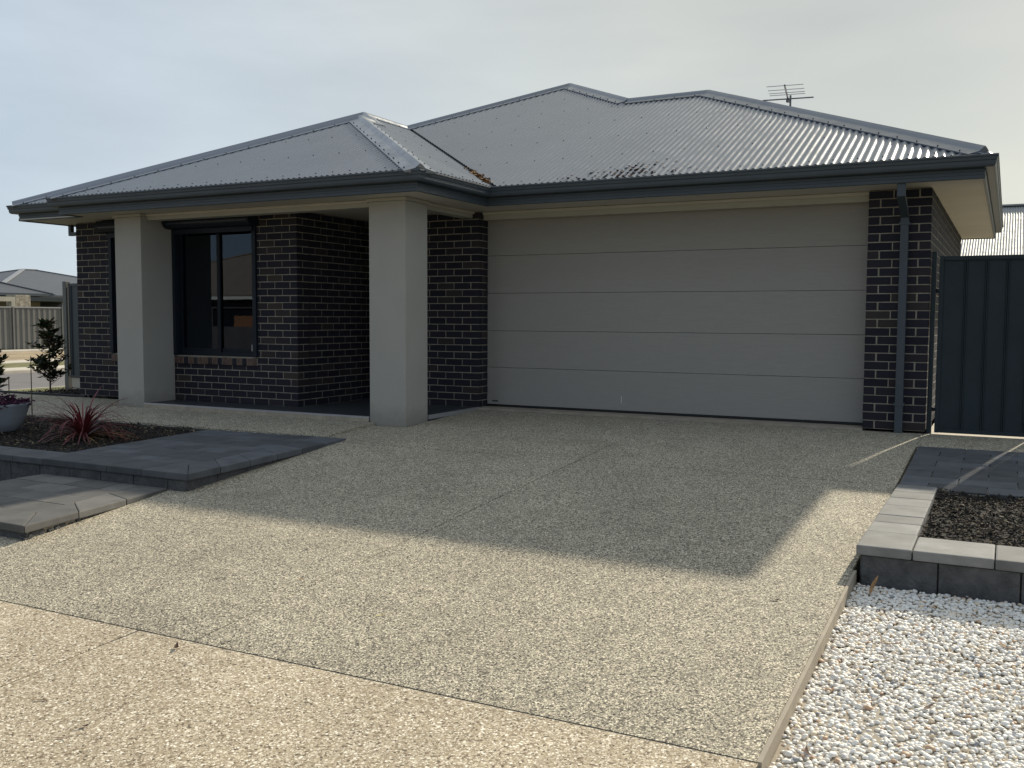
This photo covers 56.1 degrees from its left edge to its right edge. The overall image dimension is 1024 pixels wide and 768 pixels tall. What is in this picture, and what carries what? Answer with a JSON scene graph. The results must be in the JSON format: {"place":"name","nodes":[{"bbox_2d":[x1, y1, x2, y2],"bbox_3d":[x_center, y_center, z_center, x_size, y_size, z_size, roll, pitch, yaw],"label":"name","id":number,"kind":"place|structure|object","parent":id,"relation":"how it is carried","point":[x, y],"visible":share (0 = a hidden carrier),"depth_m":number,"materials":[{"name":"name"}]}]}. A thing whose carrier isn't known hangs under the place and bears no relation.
{"place":"outdoors","nodes":[
{"label":"outdoors","id":0,"kind":"place"},
{"bbox_2d":[0,296,14,306],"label":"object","id":1,"kind":"object","parent":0,"point":[11,300],"visible":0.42,"depth_m":45.17,"materials":[{"name":"beige"}]},
{"bbox_2d":[6,295,30,306],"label":"stone pier","id":2,"kind":"structure","parent":0,"point":[22,300],"depth_m":45.85,"materials":[{"name":"beige stone"}]},
{"bbox_2d":[0,281,54,306],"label":"neighbour house","id":3,"kind":"structure","parent":0,"point":[8,289],"depth_m":50.90,"materials":[{"name":"grey metal"}]},
{"bbox_2d":[0,306,63,349],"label":"street fence","id":4,"kind":"object","parent":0,"point":[17,330],"visible":0.1,"depth_m":41.56,"materials":[{"name":"grey metal"}]},
{"bbox_2d":[0,351,63,360],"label":"bank","id":5,"kind":"structure","parent":0,"point":[19,356],"depth_m":37.63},
{"bbox_2d":[0,361,63,367],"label":"verge","id":6,"kind":"structure","parent":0,"point":[11,365],"depth_m":31.89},
{"bbox_2d":[1,348,62,352],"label":"verge","id":7,"kind":"structure","parent":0,"point":[20,350],"depth_m":40.07,"materials":[{"name":"beige concrete"}]},
{"bbox_2d":[0,371,64,389],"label":"side road","id":8,"kind":"structure","parent":0,"point":[19,380],"depth_m":25.10,"materials":[{"name":"grey asphalt"}]},
{"bbox_2d":[2,358,62,363],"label":"footpath","id":9,"kind":"structure","parent":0,"point":[17,361],"depth_m":33.69,"materials":[{"name":"concrete"}]},
{"bbox_2d":[10,386,64,391],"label":"verge","id":10,"kind":"structure","parent":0,"point":[40,389],"depth_m":20.70,"materials":[{"name":"beige concrete"}]},
{"bbox_2d":[0,269,76,306],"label":"neighbour house","id":11,"kind":"structure","parent":0,"point":[47,281],"depth_m":67.65,"materials":[{"name":"grey metal"}]},
{"bbox_2d":[30,297,62,306],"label":"patio cover","id":12,"kind":"object","parent":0,"point":[50,302],"visible":0.15,"depth_m":49.69,"materials":[{"name":"metal"}]},
{"bbox_2d":[0,392,374,436],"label":"path","id":13,"kind":"structure","parent":0,"point":[250,423],"depth_m":11.22,"materials":[{"name":"beige concrete"}]},
{"bbox_2d":[0,601,759,767],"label":"footpath","id":14,"kind":"structure","parent":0,"point":[136,698],"depth_m":3.68,"materials":[{"name":"beige concrete"}]},
{"bbox_2d":[0,406,922,767],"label":"driveway","id":15,"kind":"structure","parent":0,"point":[688,582],"depth_m":5.62,"materials":[{"name":"concrete"}]},
{"bbox_2d":[0,474,167,540],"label":"step pad","id":16,"kind":"object","parent":15,"relation":"on","point":[34,506],"visible":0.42,"depth_m":7.16,"materials":[{"name":"concrete"}]},
{"bbox_2d":[25,389,933,433],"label":"yard","id":17,"kind":"structure","parent":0,"point":[867,429],"depth_m":10.94,"materials":[{"name":"beige concrete"}]},
{"bbox_2d":[0,349,9,389],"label":"young magnolia","id":18,"kind":"object","parent":17,"relation":"on","point":[2,369],"visible":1,"depth_m":13.01,"materials":[{"name":"green plant"}]},
{"bbox_2d":[0,390,86,396],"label":"garden edging","id":19,"kind":"object","parent":17,"relation":"on","point":[39,393],"visible":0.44,"depth_m":14.27,"materials":[{"name":"grey concrete"}]},
{"bbox_2d":[24,317,71,392],"bbox_3d":[-7.179,-0.419,14.935,0.624,1.250,0.695,2,4,27],"label":"young magnolia","id":20,"kind":"object","parent":17,"relation":"on","point":[48,366],"visible":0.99,"depth_m":14.89,"materials":[{"name":"green plant"}]},
{"bbox_2d":[23,387,106,398],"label":"bark mulch","id":21,"kind":"object","parent":17,"relation":"on","point":[68,390],"visible":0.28,"depth_m":15.54,"materials":[{"name":"brown wood"}]},
{"bbox_2d":[62,281,79,388],"bbox_3d":[-6.483,-0.708,15.891,2.640,2.000,0.090,2,4,27],"label":"side fence","id":22,"kind":"object","parent":17,"relation":"on","point":[70,319],"visible":0.21,"depth_m":16.41,"materials":[{"name":"grey metal"}]},
{"bbox_2d":[0,430,345,491],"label":"garden terrace","id":23,"kind":"structure","parent":17,"relation":"on","point":[185,462],"depth_m":8.49,"materials":[{"name":"grey concrete"}]},
{"bbox_2d":[0,415,201,452],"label":"bark mulch","id":24,"kind":"object","parent":23,"relation":"in","point":[41,433],"visible":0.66,"depth_m":10.00,"materials":[{"name":"brown wood"}]},
{"bbox_2d":[0,402,30,432],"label":"plant pot","id":25,"kind":"object","parent":24,"relation":"on","point":[14,413],"visible":0.77,"depth_m":10.29,"materials":[{"name":"grey ceramic"}]},
{"bbox_2d":[0,393,34,409],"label":"purple plant","id":26,"kind":"object","parent":25,"relation":"in","point":[12,399],"visible":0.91,"depth_m":10.43,"materials":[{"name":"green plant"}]},
{"bbox_2d":[30,356,32,416],"bbox_3d":[-5.908,0.042,11.814,0.017,0.770,0.012,2,4,27],"label":"garden stake","id":27,"kind":"object","parent":24,"relation":"on","point":[31,388],"visible":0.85,"depth_m":11.81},
{"bbox_2d":[10,385,149,444],"bbox_3d":[-4.293,0.292,9.709,1.261,0.525,1.184,2,4,27],"label":"red cordyline","id":28,"kind":"object","parent":24,"relation":"on","point":[83,428],"visible":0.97,"depth_m":9.64,"materials":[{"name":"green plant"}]},
{"bbox_2d":[6,83,1003,432],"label":"house","id":29,"kind":"structure","parent":17,"relation":"on","point":[740,257],"depth_m":11.33,"materials":[{"name":"metal"}]},
{"bbox_2d":[94,220,117,352],"bbox_3d":[-5.221,-1.309,13.048,0.900,1.798,0.314,2,4,27],"label":"window","id":30,"kind":"structure","parent":29,"relation":"in","point":[107,228],"depth_m":13.22,"materials":[{"name":"black glass"}]},
{"bbox_2d":[161,216,258,356],"bbox_3d":[-3.845,-1.254,12.340,1.482,1.798,0.314,2,4,27],"label":"window","id":31,"kind":"structure","parent":29,"relation":"in","point":[214,260],"depth_m":12.46,"materials":[{"name":"black glass"}]},
{"bbox_2d":[463,167,493,185],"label":"leaf litter","id":32,"kind":"object","parent":29,"relation":"on","point":[479,177],"visible":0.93,"depth_m":11.53,"materials":[{"name":"brown plant"}]},
{"bbox_2d":[566,161,691,179],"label":"leaf litter","id":33,"kind":"object","parent":29,"relation":"on","point":[623,171],"visible":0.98,"depth_m":10.54,"materials":[{"name":"plant"}]},
{"bbox_2d":[486,203,868,424],"bbox_3d":[1.732,-0.890,11.065,4.700,2.500,0.068,2,4,27],"label":"garage door","id":34,"kind":"structure","parent":29,"relation":"in","point":[749,313],"depth_m":10.91,"materials":[{"name":"grey metal"}]},
{"bbox_2d":[763,84,813,105],"bbox_3d":[4.212,-3.816,14.999,0.775,1.520,0.934,2,4,27],"label":"tv antenna","id":35,"kind":"object","parent":29,"relation":"attached to","point":[788,99],"visible":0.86,"depth_m":15.11,"materials":[{"name":"metal"}]},
{"bbox_2d":[0,0,1023,275],"label":"sky","id":36,"kind":"structure","parent":0,"point":[91,90],"materials":[{"name":"grey"}]},
{"bbox_2d":[916,434,1023,453],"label":"path","id":37,"kind":"structure","parent":0,"point":[976,443],"depth_m":8.96,"materials":[{"name":"beige concrete"}]},
{"bbox_2d":[931,424,1023,438],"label":"side path","id":38,"kind":"structure","parent":0,"point":[932,429],"depth_m":9.55,"materials":[{"name":"concrete"}]},
{"bbox_2d":[926,251,937,433],"bbox_3d":[4.202,-0.299,9.628,0.045,2.040,0.060,2,4,27],"label":"gate post","id":39,"kind":"object","parent":38,"relation":"on","point":[931,343],"visible":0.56,"depth_m":9.60,"materials":[{"name":"metal"}]},
{"bbox_2d":[932,254,1023,436],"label":"side gate","id":40,"kind":"structure","parent":39,"relation":"attached to","point":[979,389],"depth_m":9.42,"materials":[{"name":"metal"}]},
{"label":"front yard","id":41,"kind":"structure","parent":0,"visible":0},
{"bbox_2d":[769,584,1023,767],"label":"pebble bed base","id":42,"kind":"object","parent":41,"relation":"on","point":[846,717],"depth_m":3.75,"materials":[{"name":"white pebbles"}]},
{"bbox_2d":[869,576,877,594],"bbox_3d":[1.921,1.074,5.123,0.019,0.120,0.028,43,-21,-30],"label":"fallen leaf","id":43,"kind":"object","parent":42,"relation":"on","point":[872,586],"visible":1,"depth_m":5.13,"materials":[{"name":"brown plant"}]},
{"bbox_2d":[768,583,1023,767],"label":"white pebbles","id":44,"kind":"object","parent":42,"relation":"on","point":[1010,630],"visible":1,"depth_m":4.02,"materials":[{"name":"white gravel"}]},
{"bbox_2d":[804,745,810,754],"bbox_3d":[1.063,1.323,3.461,0.019,0.010,0.080,0,4,3],"label":"fallen leaf","id":45,"kind":"object","parent":44,"relation":"on","point":[806,751],"visible":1,"depth_m":3.47,"materials":[{"name":"brown plant"}]},
{"bbox_2d":[856,484,1023,604],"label":"planter bed","id":46,"kind":"object","parent":41,"relation":"on","point":[893,550],"visible":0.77,"depth_m":5.17,"materials":[{"name":"grey concrete"}]},
{"bbox_2d":[918,487,1023,552],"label":"bark mulch","id":47,"kind":"object","parent":46,"relation":"in","point":[992,524],"visible":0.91,"depth_m":6.13,"materials":[{"name":"brown wood"}]},
{"bbox_2d":[901,448,1017,495],"bbox_3d":[4.505,0.957,7.412,2.700,0.542,1.800,2,4,27],"label":"sand bed","id":48,"kind":"object","parent":41,"relation":"on","point":[988,477],"visible":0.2,"depth_m":7.50,"materials":[{"name":"grey sand"}]},
{"bbox_2d":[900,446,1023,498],"bbox_3d":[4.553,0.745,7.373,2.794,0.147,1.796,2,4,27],"label":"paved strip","id":49,"kind":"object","parent":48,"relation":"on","point":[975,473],"visible":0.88,"depth_m":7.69,"materials":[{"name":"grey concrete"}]},
{"label":"ground","id":50,"kind":"structure","parent":0,"visible":0},
{"bbox_2d":[2,365,64,373],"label":"kerb","id":51,"kind":"structure","parent":50,"relation":"on","point":[18,370],"depth_m":28.93,"materials":[{"name":"concrete"}]},
{"bbox_2d":[961,204,1023,255],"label":"neighbour house","id":52,"kind":"structure","parent":50,"relation":"on","point":[1008,239],"depth_m":29.43,"materials":[{"name":"metal"}]}
]}

